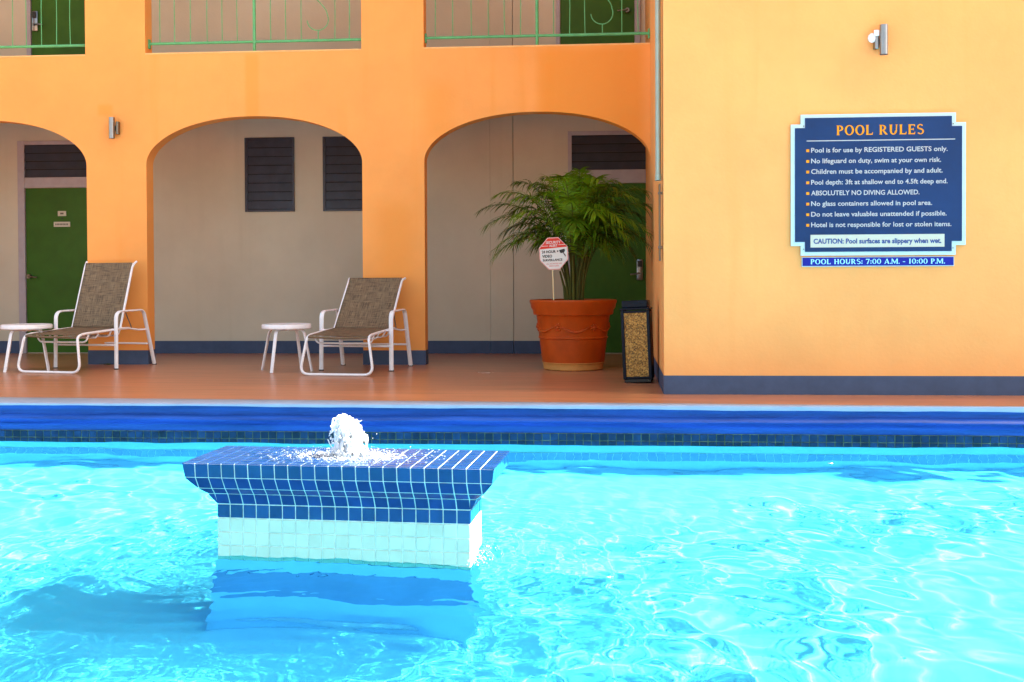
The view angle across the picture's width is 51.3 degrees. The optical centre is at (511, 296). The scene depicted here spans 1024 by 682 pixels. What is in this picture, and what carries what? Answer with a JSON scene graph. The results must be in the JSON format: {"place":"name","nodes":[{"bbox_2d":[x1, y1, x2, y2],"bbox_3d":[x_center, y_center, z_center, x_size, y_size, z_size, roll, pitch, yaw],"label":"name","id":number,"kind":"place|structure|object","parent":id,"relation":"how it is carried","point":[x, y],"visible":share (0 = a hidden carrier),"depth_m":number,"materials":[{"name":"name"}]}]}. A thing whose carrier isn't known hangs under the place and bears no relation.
{"place":"outdoors","nodes":[
{"label":"outdoors","id":0,"kind":"place"},
{"bbox_2d":[0,441,1023,681],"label":"water","id":1,"kind":"structure","parent":0,"point":[792,564],"depth_m":4.66,"materials":[{"name":"blue liquid"}]},
{"bbox_2d":[467,546,495,565],"bbox_3d":[-0.125,1.213,5.017,0.147,0.044,0.301,0,1,4],"label":"splash","id":2,"kind":"object","parent":1,"relation":"on","point":[479,556],"visible":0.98,"depth_m":4.98,"materials":[{"name":"white liquid"}]},
{"bbox_2d":[0,353,1023,405],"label":"pool deck","id":3,"kind":"structure","parent":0,"point":[512,377],"depth_m":10.41,"materials":[{"name":"orange tile"}]},
{"bbox_2d":[0,323,52,372],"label":"side table","id":4,"kind":"object","parent":3,"relation":"on","point":[39,327],"visible":0.98,"depth_m":11.87,"materials":[{"name":"white plastic"}]},
{"bbox_2d":[17,261,156,373],"bbox_3d":[-4.875,0.211,12.264,0.884,1.248,1.389,0,1,15],"label":"sun lounger","id":5,"kind":"object","parent":3,"relation":"on","point":[100,307],"visible":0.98,"depth_m":12.47,"materials":[{"name":"brown fabric"}]},
{"bbox_2d":[261,323,312,372],"bbox_3d":[-2.498,0.567,11.828,0.540,0.522,0.540,-1,1,-26],"label":"side table","id":6,"kind":"object","parent":3,"relation":"on","point":[277,327],"visible":1,"depth_m":11.72,"materials":[{"name":"white plastic"}]},
{"bbox_2d":[300,277,412,375],"bbox_3d":[-1.709,0.309,11.819,0.884,1.037,1.418,0,1,11],"label":"sun lounger","id":7,"kind":"object","parent":3,"relation":"on","point":[366,310],"visible":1,"depth_m":12.07,"materials":[{"name":"brown fabric"}]},
{"bbox_2d":[0,0,1023,395],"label":"hotel building","id":8,"kind":"structure","parent":3,"relation":"on","point":[242,176],"depth_m":12.60,"materials":[{"name":"paint"}]},
{"bbox_2d":[26,188,87,351],"bbox_3d":[-6.347,-0.361,14.874,0.900,2.294,0.126,0,1,4],"label":"door","id":9,"kind":"structure","parent":8,"relation":"in","point":[56,218],"depth_m":14.90,"materials":[{"name":"green paint"}]},
{"bbox_2d":[31,0,84,54],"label":"door","id":10,"kind":"structure","parent":8,"relation":"in","point":[77,7],"depth_m":14.83,"materials":[{"name":"green paint"}]},
{"bbox_2d":[109,117,119,138],"bbox_3d":[-4.753,-2.009,12.742,0.104,0.250,0.109,0,1,4],"label":"wall lamp","id":11,"kind":"object","parent":8,"relation":"attached to","point":[113,128],"visible":1,"depth_m":12.70,"materials":[{"name":"metal"}]},
{"bbox_2d":[244,137,294,211],"bbox_3d":[-3.329,-1.669,14.657,0.690,1.017,0.050,0,1,4],"label":"window","id":12,"kind":"structure","parent":8,"relation":"in","point":[269,161],"depth_m":14.64,"materials":[{"name":"glass"}]},
{"bbox_2d":[322,136,361,210],"bbox_3d":[-2.242,-1.673,14.576,0.690,1.017,0.050,0,1,4],"label":"window","id":13,"kind":"structure","parent":8,"relation":"in","point":[342,160],"depth_m":14.57,"materials":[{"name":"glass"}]},
{"bbox_2d":[560,0,633,43],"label":"door","id":14,"kind":"structure","parent":8,"relation":"in","point":[601,11],"depth_m":14.27,"materials":[{"name":"green paint"}]},
{"bbox_2d":[575,183,645,352],"bbox_3d":[1.307,-0.374,14.283,0.993,2.269,0.126,0,1,4],"label":"door","id":15,"kind":"structure","parent":8,"relation":"in","point":[605,279],"depth_m":14.29,"materials":[{"name":"green paint"}]},
{"bbox_2d":[655,0,660,180],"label":"downpipe","id":16,"kind":"object","parent":8,"relation":"attached to","point":[657,90],"visible":1,"depth_m":9.36,"materials":[{"name":"metal"}]},
{"bbox_2d":[658,184,661,260],"bbox_3d":[1.312,-0.653,9.450,0.036,0.680,0.100,0,1,4],"label":"pipe","id":17,"kind":"object","parent":8,"relation":"attached to","point":[659,246],"depth_m":9.40,"materials":[{"name":"brown metal"}]},
{"bbox_2d":[868,24,887,54],"bbox_3d":[3.089,-2.161,9.008,0.158,0.250,0.109,0,1,4],"label":"wall lamp","id":18,"kind":"object","parent":8,"relation":"attached to","point":[873,38],"visible":1,"depth_m":8.96,"materials":[{"name":"metal"}]},
{"bbox_2d":[791,112,965,266],"bbox_3d":[3.108,-0.901,9.065,1.452,1.297,0.029,0,1,4],"label":"pool rules sign","id":19,"kind":"object","parent":8,"relation":"attached to","point":[881,184],"visible":1,"depth_m":9.05,"materials":[{"name":"blue"}]},
{"bbox_2d":[0,397,1023,412],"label":"coping","id":20,"kind":"object","parent":3,"relation":"on","point":[352,403],"visible":1,"depth_m":8.53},
{"bbox_2d":[529,299,616,370],"bbox_3d":[0.683,0.422,11.910,0.974,0.775,0.974,0,1,4],"label":"terracotta planter","id":21,"kind":"object","parent":3,"relation":"on","point":[572,336],"visible":1,"depth_m":11.58,"materials":[{"name":"ceramic"}]},
{"bbox_2d":[539,237,567,299],"bbox_3d":[0.452,-0.268,11.549,0.316,0.742,0.011,0,1,2],"label":"security sign","id":22,"kind":"object","parent":21,"relation":"in","point":[553,253],"visible":1,"depth_m":11.54,"materials":[{"name":"white plastic"}]},
{"bbox_2d":[475,166,653,299],"bbox_3d":[0.624,-0.659,11.892,2.100,1.476,1.177,0,1,4],"label":"areca palm","id":23,"kind":"object","parent":21,"relation":"on","point":[582,214],"visible":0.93,"depth_m":11.73,"materials":[{"name":"plant"}]},
{"bbox_2d":[620,300,654,382],"bbox_3d":[1.219,0.434,10.356,0.288,0.788,0.262,-3,-1,13],"label":"waste bin","id":24,"kind":"object","parent":3,"relation":"on","point":[637,345],"visible":1,"depth_m":10.24,"materials":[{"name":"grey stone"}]},
{"bbox_2d":[0,430,1023,446],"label":"pool wall","id":25,"kind":"structure","parent":0,"point":[531,438],"depth_m":8.48,"materials":[{"name":"tile"}]},
{"bbox_2d":[0,405,1023,435],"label":"pool gutter","id":26,"kind":"object","parent":25,"relation":"attached to","point":[246,418],"visible":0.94,"depth_m":8.46,"materials":[{"name":"blue tile"}]},
{"label":"pool floor","id":27,"kind":"structure","parent":0,"visible":0},
{"bbox_2d":[182,446,509,566],"bbox_3d":[-0.775,1.495,5.161,1.478,1.478,0.521,0,1,8],"label":"fountain","id":28,"kind":"object","parent":27,"relation":"on","point":[423,506],"visible":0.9,"depth_m":4.98,"materials":[{"name":"tile"}]},
{"bbox_2d":[276,413,410,463],"bbox_3d":[-0.793,0.679,5.145,0.819,0.227,0.496,0,1,-13],"label":"water jet","id":29,"kind":"object","parent":28,"relation":"on","point":[349,435],"visible":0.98,"depth_m":5.13,"materials":[{"name":"white liquid"}]}
]}

